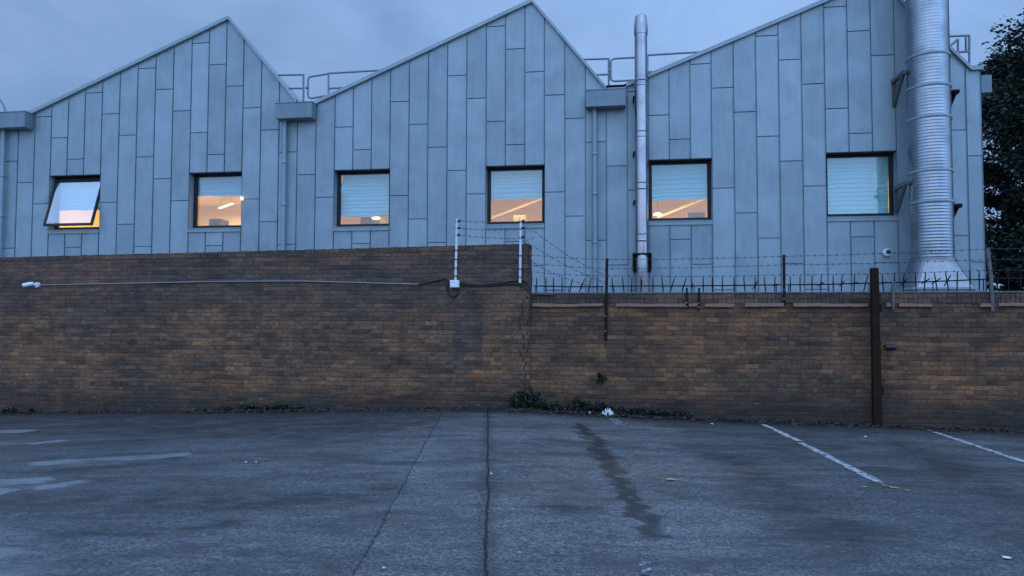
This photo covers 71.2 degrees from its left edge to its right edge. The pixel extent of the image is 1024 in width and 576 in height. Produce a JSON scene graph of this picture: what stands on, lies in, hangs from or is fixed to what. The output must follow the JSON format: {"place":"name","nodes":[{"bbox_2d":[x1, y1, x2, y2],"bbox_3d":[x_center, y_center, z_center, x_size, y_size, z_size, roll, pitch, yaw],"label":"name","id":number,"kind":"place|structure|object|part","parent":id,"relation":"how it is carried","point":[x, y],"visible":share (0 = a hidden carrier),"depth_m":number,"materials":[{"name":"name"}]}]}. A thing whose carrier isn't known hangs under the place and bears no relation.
{"place":"outdoors","nodes":[
{"label":"outdoors","id":0,"kind":"place"},
{"bbox_2d":[0,408,1023,575],"bbox_3d":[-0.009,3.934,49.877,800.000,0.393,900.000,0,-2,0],"label":"car park ground","id":1,"kind":"structure","parent":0,"point":[373,492],"depth_m":6.55,"materials":[{"name":"grey asphalt"}]},
{"bbox_2d":[0,406,22,413],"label":"weed","id":2,"kind":"object","parent":1,"relation":"on","point":[13,409],"visible":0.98,"depth_m":13.99,"materials":[{"name":"green plant"}]},
{"bbox_2d":[21,408,42,412],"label":"weed","id":3,"kind":"object","parent":1,"relation":"on","point":[31,410],"visible":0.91,"depth_m":13.94,"materials":[{"name":"green plant"}]},
{"bbox_2d":[214,404,235,410],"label":"weed","id":4,"kind":"object","parent":1,"relation":"on","point":[228,408],"visible":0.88,"depth_m":13.32,"materials":[{"name":"green plant"}]},
{"bbox_2d":[240,400,269,410],"bbox_3d":[-4.773,2.208,13.275,0.640,0.272,0.266,0,-2,8],"label":"weed","id":5,"kind":"object","parent":1,"relation":"on","point":[249,406],"visible":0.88,"depth_m":13.28,"materials":[{"name":"green plant"}]},
{"bbox_2d":[251,402,279,409],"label":"weed","id":6,"kind":"object","parent":1,"relation":"on","point":[267,407],"visible":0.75,"depth_m":13.26,"materials":[{"name":"green plant"}]},
{"bbox_2d":[0,244,531,411],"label":"brick wall","id":7,"kind":"structure","parent":1,"relation":"on","point":[159,346],"depth_m":13.47,"materials":[{"name":"brown brick"}]},
{"bbox_2d":[22,282,39,287],"bbox_3d":[-9.497,-0.063,14.113,0.306,0.119,0.122,2,-3,-39],"label":"bullet camera","id":8,"kind":"object","parent":7,"relation":"attached to","point":[36,284],"visible":1,"depth_m":14.08,"materials":[{"name":"white plastic"}]},
{"bbox_2d":[40,280,418,285],"bbox_3d":[-5.533,-0.089,13.618,7.735,0.093,0.028,0,-2,8],"label":"conduit","id":9,"kind":"object","parent":7,"relation":"attached to","point":[231,281],"visible":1,"depth_m":13.59,"materials":[{"name":"grey plastic"}]},
{"bbox_2d":[418,278,449,285],"bbox_3d":[-1.424,-0.111,13.028,0.614,0.144,0.027,0,-2,8],"label":"cable","id":10,"kind":"object","parent":7,"relation":"attached to","point":[435,281],"visible":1,"depth_m":13.01,"materials":[{"name":"black rubber"}]},
{"bbox_2d":[450,280,459,289],"bbox_3d":[-1.038,-0.057,12.945,0.170,0.168,0.078,0,-2,8],"label":"junction box","id":11,"kind":"object","parent":7,"relation":"attached to","point":[454,284],"visible":1,"depth_m":12.91,"materials":[{"name":"white plastic"}]},
{"bbox_2d":[447,282,458,297],"bbox_3d":[-1.077,0.036,12.971,0.226,0.280,0.032,0,-2,8],"label":"cable","id":12,"kind":"object","parent":11,"relation":"hanging from","point":[456,295],"visible":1,"depth_m":12.96,"materials":[{"name":"black rubber"}]},
{"bbox_2d":[459,283,527,290],"bbox_3d":[-0.347,-0.010,12.867,1.297,0.148,0.027,0,-2,8],"label":"cable","id":13,"kind":"object","parent":11,"relation":"attached to","point":[493,285],"visible":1,"depth_m":12.86,"materials":[{"name":"black rubber"}]},
{"bbox_2d":[454,219,460,279],"bbox_3d":[-0.989,-0.688,12.966,0.124,1.136,0.087,0,-2,8],"label":"fence post","id":14,"kind":"object","parent":7,"relation":"attached to","point":[456,248],"visible":1,"depth_m":12.95,"materials":[{"name":"white metal"}]},
{"bbox_2d":[462,235,520,238],"bbox_3d":[-0.413,-0.917,12.871,1.158,0.113,0.046,0,-2,8],"label":"barbed wire","id":15,"kind":"object","parent":14,"relation":"attached to","point":[488,237],"visible":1,"depth_m":12.83,"materials":[{"name":"metal"}]},
{"bbox_2d":[459,279,518,284],"bbox_3d":[-0.423,-0.099,12.882,1.146,0.107,0.032,0,-2,8],"label":"cable","id":16,"kind":"object","parent":7,"relation":"attached to","point":[490,283],"visible":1,"depth_m":12.86,"materials":[{"name":"black rubber"}]},
{"bbox_2d":[518,220,524,282],"bbox_3d":[0.173,-0.656,12.796,0.115,1.133,0.087,0,-2,8],"label":"fence post","id":17,"kind":"object","parent":7,"relation":"attached to","point":[520,248],"visible":1,"depth_m":12.78,"materials":[{"name":"white metal"}]},
{"bbox_2d":[522,222,603,274],"bbox_3d":[0.917,-0.706,12.709,1.492,0.981,0.049,0,-2,8],"label":"barbed wire","id":18,"kind":"object","parent":17,"relation":"attached to","point":[560,250],"visible":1,"depth_m":12.72,"materials":[{"name":"metal"}]},
{"bbox_2d":[522,238,604,282],"bbox_3d":[0.916,-0.495,12.699,1.490,0.824,0.048,0,-2,8],"label":"barbed wire","id":19,"kind":"object","parent":17,"relation":"attached to","point":[559,261],"visible":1,"depth_m":12.71,"materials":[{"name":"metal"}]},
{"bbox_2d":[521,280,530,319],"bbox_3d":[0.249,0.207,12.768,0.203,0.720,0.039,0,-3,14],"label":"cable","id":20,"kind":"object","parent":7,"relation":"attached to","point":[530,297],"visible":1,"depth_m":12.74,"materials":[{"name":"black rubber"}]},
{"bbox_2d":[528,246,554,295],"bbox_3d":[0.522,-0.306,12.761,0.480,0.892,0.044,0,-2,4],"label":"cable","id":21,"kind":"object","parent":7,"relation":"attached to","point":[531,278],"visible":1,"depth_m":12.75,"materials":[{"name":"black rubber"}]},
{"bbox_2d":[266,402,290,410],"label":"weed","id":22,"kind":"object","parent":1,"relation":"on","point":[281,405],"visible":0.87,"depth_m":13.19,"materials":[{"name":"green plant"}]},
{"bbox_2d":[288,405,314,410],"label":"weed","id":23,"kind":"object","parent":1,"relation":"on","point":[294,407],"visible":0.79,"depth_m":13.17,"materials":[{"name":"green plant"}]},
{"bbox_2d":[0,0,991,294],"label":"zinc clad building","id":24,"kind":"structure","parent":1,"relation":"on","point":[786,134],"depth_m":17.68,"materials":[{"name":"grey metal"}]},
{"bbox_2d":[43,173,100,233],"bbox_3d":[-11.819,-2.282,19.370,1.572,1.633,0.597,0,-2,8],"label":"window","id":25,"kind":"structure","parent":24,"relation":"in","point":[73,192],"depth_m":19.61,"materials":[{"name":"glass"}]},
{"bbox_2d":[187,171,241,231],"bbox_3d":[-7.760,-2.266,18.880,1.536,1.619,0.401,0,-2,8],"label":"window","id":26,"kind":"structure","parent":24,"relation":"in","point":[224,183],"depth_m":19.03,"materials":[{"name":"glass"}]},
{"bbox_2d":[209,219,228,225],"bbox_3d":[-8.645,-1.068,21.039,0.368,1.888,0.470,0,-2,8],"label":"cupboard","id":27,"kind":"object","parent":24,"relation":"in","point":[213,222],"visible":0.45,"depth_m":20.86,"materials":[{"name":"grey"}]},
{"bbox_3d":[-8.769,-1.090,20.830,0.160,1.801,0.019,0,-2,8],"label":"door","id":28,"kind":"part","parent":27,"relation":"part of","materials":[{"name":"grey"}]},
{"bbox_2d":[218,201,234,208],"bbox_3d":[-10.189,-3.061,25.464,0.120,0.306,1.499,2,-3,-40],"label":"ceiling light","id":29,"kind":"object","parent":24,"relation":"hanging from","point":[226,204],"visible":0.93,"depth_m":25.29,"materials":[{"name":"white plastic"}]},
{"bbox_2d":[277,69,379,100],"bbox_3d":[-5.105,-5.466,19.587,3.304,0.938,0.070,0,-2,8],"label":"roof guardrail","id":30,"kind":"object","parent":24,"relation":"on","point":[307,86],"visible":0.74,"depth_m":19.61,"materials":[{"name":"grey metal"}]},
{"bbox_2d":[333,167,389,230],"bbox_3d":[-3.792,-2.243,18.343,1.529,1.601,0.482,0,-2,8],"label":"window","id":31,"kind":"structure","parent":24,"relation":"in","point":[361,192],"depth_m":18.46,"materials":[{"name":"glass"}]},
{"bbox_2d":[361,217,384,223],"bbox_3d":[-3.896,-1.056,19.945,0.553,1.792,0.470,0,-2,8],"label":"cupboard","id":32,"kind":"object","parent":24,"relation":"in","point":[367,220],"visible":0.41,"depth_m":19.76,"materials":[{"name":"beige wood"}]},
{"bbox_3d":[-4.065,-1.078,19.742,0.252,1.705,0.019,0,-2,8],"label":"door","id":33,"kind":"part","parent":32,"relation":"part of","materials":[{"name":"grey"}]},
{"bbox_3d":[-3.792,-1.079,19.702,0.252,1.705,0.019,0,-2,8],"label":"door","id":34,"kind":"part","parent":32,"relation":"part of","materials":[{"name":"grey"}]},
{"bbox_2d":[485,163,544,228],"bbox_3d":[0.099,-2.256,17.738,1.518,1.593,0.401,0,-2,8],"label":"window","id":35,"kind":"structure","parent":24,"relation":"in","point":[506,181],"depth_m":17.89,"materials":[{"name":"glass"}]},
{"bbox_2d":[513,215,526,220],"bbox_3d":[0.236,-1.104,20.763,0.357,1.978,0.470,0,-2,8],"label":"cupboard","id":36,"kind":"object","parent":24,"relation":"in","point":[519,217],"visible":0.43,"depth_m":20.58,"materials":[{"name":"beige wood"}]},
{"bbox_3d":[0.115,-1.127,20.553,0.154,1.891,0.019,0,-2,8],"label":"door","id":37,"kind":"part","parent":36,"relation":"part of","materials":[{"name":"beige wood"}]},
{"bbox_2d":[583,51,698,84],"bbox_3d":[3.338,-5.553,18.366,3.377,0.944,0.070,0,-2,8],"label":"roof guardrail","id":38,"kind":"object","parent":24,"relation":"on","point":[609,73],"visible":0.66,"depth_m":18.43,"materials":[{"name":"grey metal"}]},
{"bbox_2d":[632,14,651,291],"bbox_3d":[3.063,-2.855,16.911,0.440,7.206,0.516,0,-2,8],"label":"steel flue","id":39,"kind":"object","parent":24,"relation":"attached to","point":[640,154],"visible":0.92,"depth_m":16.73,"materials":[{"name":"metal"}]},
{"bbox_2d":[653,201,661,215],"bbox_3d":[3.921,-2.692,19.270,0.260,1.508,0.253,0,-2,8],"label":"room lamp","id":40,"kind":"object","parent":24,"relation":"hanging from","point":[657,213],"visible":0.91,"depth_m":19.18,"materials":[{"name":"white plastic"}]},
{"bbox_2d":[649,157,712,225],"bbox_3d":[4.030,-2.300,17.169,1.535,1.621,0.401,0,-2,8],"label":"window","id":41,"kind":"structure","parent":24,"relation":"in","point":[669,179],"depth_m":17.31,"materials":[{"name":"glass"}]},
{"bbox_2d":[686,212,704,217],"bbox_3d":[4.750,-1.066,18.488,0.439,1.728,0.470,0,-2,8],"label":"cupboard","id":42,"kind":"object","parent":24,"relation":"in","point":[695,215],"visible":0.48,"depth_m":18.30,"materials":[{"name":"beige wood"}]},
{"bbox_3d":[4.609,-1.088,18.281,0.196,1.640,0.019,0,-2,8],"label":"door","id":43,"kind":"part","parent":42,"relation":"part of","materials":[{"name":"grey"}]},
{"bbox_3d":[4.826,-1.089,18.250,0.196,1.640,0.019,0,-2,8],"label":"door","id":44,"kind":"part","parent":42,"relation":"part of","materials":[{"name":"grey"}]},
{"bbox_2d":[826,150,897,221],"bbox_3d":[8.066,-2.352,16.639,1.591,1.645,0.506,0,-2,8],"label":"window","id":45,"kind":"structure","parent":24,"relation":"in","point":[857,183],"depth_m":16.75,"materials":[{"name":"glass"}]},
{"bbox_2d":[882,249,891,256],"bbox_3d":[8.512,-0.806,16.211,0.176,0.176,0.170,0,-2,8],"label":"dome camera","id":46,"kind":"object","parent":24,"relation":"attached to","point":[885,251],"visible":0.94,"depth_m":16.18,"materials":[{"name":"white plastic"}]},
{"bbox_2d":[890,0,980,293],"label":"ribbed duct","id":47,"kind":"object","parent":24,"relation":"attached to","point":[933,207],"visible":0.98,"depth_m":15.27,"materials":[{"name":"metal"}]},
{"bbox_2d":[950,34,970,63],"bbox_3d":[10.430,-5.552,17.033,0.943,0.977,0.054,0,-2,8],"label":"roof guardrail","id":48,"kind":"object","parent":24,"relation":"on","point":[968,51],"visible":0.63,"depth_m":16.97,"materials":[{"name":"grey metal"}]},
{"bbox_2d":[0,406,1023,432],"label":"leaf litter","id":49,"kind":"object","parent":1,"relation":"on","point":[620,414],"visible":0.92,"depth_m":12.24,"materials":[{"name":"brown plant"}]},
{"bbox_2d":[502,393,527,407],"bbox_3d":[0.049,1.969,12.605,0.459,0.375,0.166,0,-2,4],"label":"weed","id":50,"kind":"object","parent":1,"relation":"on","point":[513,404],"visible":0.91,"depth_m":12.61,"materials":[{"name":"green plant"}]},
{"bbox_2d":[511,386,543,409],"bbox_3d":[0.263,1.965,12.570,0.587,0.484,0.306,0,-2,8],"label":"weed","id":51,"kind":"object","parent":1,"relation":"on","point":[529,398],"visible":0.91,"depth_m":12.55,"materials":[{"name":"green plant"}]},
{"bbox_2d":[531,398,558,410],"bbox_3d":[0.544,2.064,12.491,0.588,0.275,0.325,0,-2,8],"label":"weed","id":52,"kind":"object","parent":1,"relation":"on","point":[541,405],"visible":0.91,"depth_m":12.50,"materials":[{"name":"green plant"}]},
{"bbox_2d":[550,400,573,411],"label":"weed","id":53,"kind":"object","parent":1,"relation":"on","point":[560,407],"visible":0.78,"depth_m":12.45,"materials":[{"name":"green plant"}]},
{"bbox_2d":[568,396,591,411],"bbox_3d":[1.176,2.051,12.414,0.448,0.350,0.296,0,-2,8],"label":"weed","id":54,"kind":"object","parent":1,"relation":"on","point":[578,403],"visible":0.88,"depth_m":12.42,"materials":[{"name":"green plant"}]},
{"bbox_2d":[577,400,607,413],"bbox_3d":[1.412,2.082,12.388,0.576,0.289,0.238,0,-2,8],"label":"weed","id":55,"kind":"object","parent":1,"relation":"on","point":[594,408],"visible":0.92,"depth_m":12.37,"materials":[{"name":"green plant"}]},
{"bbox_2d":[593,400,617,412],"bbox_3d":[1.619,2.062,12.379,0.442,0.307,0.248,0,-2,8],"label":"weed","id":56,"kind":"object","parent":1,"relation":"on","point":[601,404],"visible":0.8,"depth_m":12.36,"materials":[{"name":"green plant"}]},
{"bbox_2d":[602,407,612,415],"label":"plastic litter","id":57,"kind":"object","parent":1,"relation":"on","point":[609,412],"visible":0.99,"depth_m":12.19,"materials":[{"name":"white plastic"}]},
{"bbox_2d":[610,418,624,425],"bbox_3d":[1.677,2.143,11.439,0.180,0.007,0.895,0,-2,2],"label":"parking line","id":58,"kind":"object","parent":1,"relation":"on","point":[616,422],"visible":1,"depth_m":11.38,"materials":[{"name":"white paint"}]},
{"bbox_2d":[615,404,647,415],"bbox_3d":[2.052,2.110,12.302,0.569,0.252,0.211,-1,-3,19],"label":"weed","id":59,"kind":"object","parent":1,"relation":"on","point":[630,410],"visible":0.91,"depth_m":12.30,"materials":[{"name":"green plant"}]},
{"bbox_2d":[626,406,654,415],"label":"weed","id":60,"kind":"object","parent":1,"relation":"on","point":[642,412],"visible":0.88,"depth_m":12.24,"materials":[{"name":"green plant"}]},
{"bbox_2d":[638,553,650,575],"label":"parking line","id":61,"kind":"object","parent":1,"relation":"on","point":[644,567],"visible":1,"depth_m":4.70,"materials":[{"name":"white paint"}]},
{"bbox_2d":[645,406,669,416],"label":"weed","id":62,"kind":"object","parent":1,"relation":"on","point":[656,412],"visible":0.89,"depth_m":12.22,"materials":[{"name":"green plant"}]},
{"bbox_2d":[659,410,681,416],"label":"weed","id":63,"kind":"object","parent":1,"relation":"on","point":[666,414],"visible":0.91,"depth_m":12.18,"materials":[{"name":"green plant"}]},
{"bbox_2d":[666,408,695,416],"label":"weed","id":64,"kind":"object","parent":1,"relation":"on","point":[682,412],"visible":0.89,"depth_m":12.17,"materials":[{"name":"green plant"}]},
{"bbox_2d":[530,293,1023,429],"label":"brick wall","id":65,"kind":"structure","parent":1,"relation":"on","point":[955,359],"depth_m":12.13,"materials":[{"name":"brick"}]},
{"bbox_2d":[533,278,603,291],"bbox_3d":[1.011,-0.012,12.837,1.264,0.357,0.340,0,-2,8],"label":"spike bar","id":66,"kind":"object","parent":65,"relation":"on","point":[553,286],"visible":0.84,"depth_m":12.84,"materials":[{"name":"metal"}]},
{"bbox_2d":[596,372,607,385],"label":"weed","id":67,"kind":"object","parent":65,"relation":"attached to","point":[599,378],"visible":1,"depth_m":12.52,"materials":[{"name":"green plant"}]},
{"bbox_2d":[604,258,607,340],"bbox_3d":[1.659,0.205,12.578,0.078,1.454,0.056,0,-2,8],"label":"wire post","id":68,"kind":"object","parent":65,"relation":"attached to","point":[606,298],"visible":1,"depth_m":12.57,"materials":[{"name":"metal"}]},
{"bbox_2d":[525,250,604,290],"bbox_3d":[0.944,-0.310,12.688,1.432,0.741,0.047,0,-2,8],"label":"barbed wire","id":69,"kind":"object","parent":68,"relation":"attached to","point":[561,276],"visible":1,"depth_m":12.69,"materials":[{"name":"metal"}]},
{"bbox_2d":[533,258,1019,269],"bbox_3d":[5.001,-0.406,12.103,9.530,0.153,0.050,0,-2,8],"label":"barbed wire","id":70,"kind":"object","parent":68,"relation":"attached to","point":[733,266],"visible":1,"depth_m":12.10,"materials":[{"name":"metal"}]},
{"bbox_2d":[685,288,687,308],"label":"wire post","id":71,"kind":"object","parent":65,"relation":"attached to","point":[686,302],"visible":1,"depth_m":12.37,"materials":[{"name":"metal"}]},
{"bbox_2d":[609,276,781,294],"bbox_3d":[3.189,-0.024,12.521,2.950,0.350,0.340,0,-2,8],"label":"spike bar","id":72,"kind":"object","parent":65,"relation":"on","point":[703,285],"visible":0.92,"depth_m":12.52,"materials":[{"name":"metal"}]},
{"bbox_2d":[697,288,699,309],"bbox_3d":[3.227,0.189,12.351,0.048,0.387,0.056,0,-2,8],"label":"wire post","id":73,"kind":"object","parent":65,"relation":"attached to","point":[698,303],"visible":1,"depth_m":12.34,"materials":[{"name":"metal"}]},
{"bbox_2d":[531,291,1023,293],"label":"capping pipe","id":74,"kind":"object","parent":65,"relation":"on","point":[770,292],"visible":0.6,"depth_m":12.34,"materials":[{"name":"grey metal"}]},
{"bbox_2d":[782,255,785,304],"bbox_3d":[4.627,-0.141,12.162,0.053,0.854,0.056,0,-2,8],"label":"wire post","id":75,"kind":"object","parent":65,"relation":"attached to","point":[784,280],"visible":1,"depth_m":12.15,"materials":[{"name":"metal"}]},
{"bbox_2d":[786,274,869,293],"bbox_3d":[5.403,-0.048,12.201,1.384,0.359,0.340,0,-2,8],"label":"spike bar","id":76,"kind":"object","parent":65,"relation":"on","point":[833,284],"visible":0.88,"depth_m":12.19,"materials":[{"name":"metal"}]},
{"bbox_2d":[884,344,897,349],"bbox_3d":[6.268,0.979,11.824,0.200,0.098,0.150,-1,-3,18],"label":"wall camera","id":77,"kind":"object","parent":65,"relation":"attached to","point":[890,346],"depth_m":11.77,"materials":[{"name":"black plastic"}]},
{"bbox_2d":[891,281,894,308],"bbox_3d":[6.343,0.120,11.902,0.059,0.462,0.056,0,-2,8],"label":"wire post","id":78,"kind":"object","parent":65,"relation":"attached to","point":[892,294],"visible":1,"depth_m":11.89,"materials":[{"name":"grey metal"}]},
{"bbox_2d":[879,271,986,291],"bbox_3d":[7.045,-0.094,11.965,1.664,0.390,0.340,0,-2,8],"label":"spike bar","id":79,"kind":"object","parent":65,"relation":"on","point":[936,281],"visible":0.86,"depth_m":11.95,"materials":[{"name":"metal"}]},
{"bbox_2d":[985,248,993,310],"bbox_3d":[7.826,-0.141,11.698,0.102,1.040,0.056,0,-2,8],"label":"wire post","id":80,"kind":"object","parent":65,"relation":"attached to","point":[990,274],"visible":1,"depth_m":11.69,"materials":[{"name":"grey metal"}]},
{"bbox_2d":[525,247,1023,260],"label":"barbed wire","id":81,"kind":"object","parent":80,"relation":"attached to","point":[815,255],"visible":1,"depth_m":12.23,"materials":[{"name":"metal"}]},
{"bbox_2d":[537,269,1023,277],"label":"barbed wire","id":82,"kind":"object","parent":80,"relation":"attached to","point":[984,270],"visible":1,"depth_m":12.06,"materials":[{"name":"metal"}]},
{"bbox_2d":[994,269,1023,290],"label":"spike bar","id":83,"kind":"object","parent":65,"relation":"on","point":[1008,278],"visible":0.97,"depth_m":11.79,"materials":[{"name":"metal"}]},
{"bbox_2d":[761,424,803,441],"bbox_3d":[4.042,2.172,10.758,0.121,0.018,1.712,0,-2,4],"label":"parking line","id":84,"kind":"object","parent":1,"relation":"on","point":[783,433],"visible":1,"depth_m":10.64,"materials":[{"name":"white paint"}]},
{"bbox_2d":[797,442,882,481],"bbox_3d":[3.863,2.055,8.574,0.121,0.026,2.487,0,-2,4],"label":"parking line","id":85,"kind":"object","parent":1,"relation":"on","point":[854,469],"visible":1,"depth_m":8.26,"materials":[{"name":"white paint"}]},
{"bbox_2d":[870,268,883,426],"bbox_3d":[6.015,1.067,11.781,0.170,2.800,0.110,0,-2,8],"label":"timber post","id":86,"kind":"object","parent":1,"relation":"on","point":[877,389],"visible":0.82,"depth_m":11.74,"materials":[{"name":"wood"}]},
{"bbox_2d":[876,482,889,486],"bbox_3d":[3.747,1.983,7.215,0.076,0.003,0.198,0,-2,9],"label":"parking line","id":87,"kind":"object","parent":1,"relation":"on","point":[882,483],"visible":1,"depth_m":7.21,"materials":[{"name":"white paint"}]},
{"bbox_2d":[934,432,1023,461],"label":"parking line","id":88,"kind":"object","parent":1,"relation":"on","point":[993,451],"visible":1,"depth_m":9.57,"materials":[{"name":"white paint"}]},
{"bbox_2d":[977,42,1023,290],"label":"evergreen tree","id":89,"kind":"object","parent":1,"relation":"on","point":[993,172],"visible":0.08,"depth_m":25.43,"materials":[{"name":"green plant"}]},
{"bbox_2d":[981,8,1023,290],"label":"evergreen tree","id":90,"kind":"object","parent":1,"relation":"on","point":[1014,121],"visible":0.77,"depth_m":21.80,"materials":[{"name":"green plant"}]},
{"bbox_2d":[0,0,1023,287],"label":"sky","id":91,"kind":"structure","parent":0,"point":[49,49],"materials":[{"name":"blue"}]}
]}

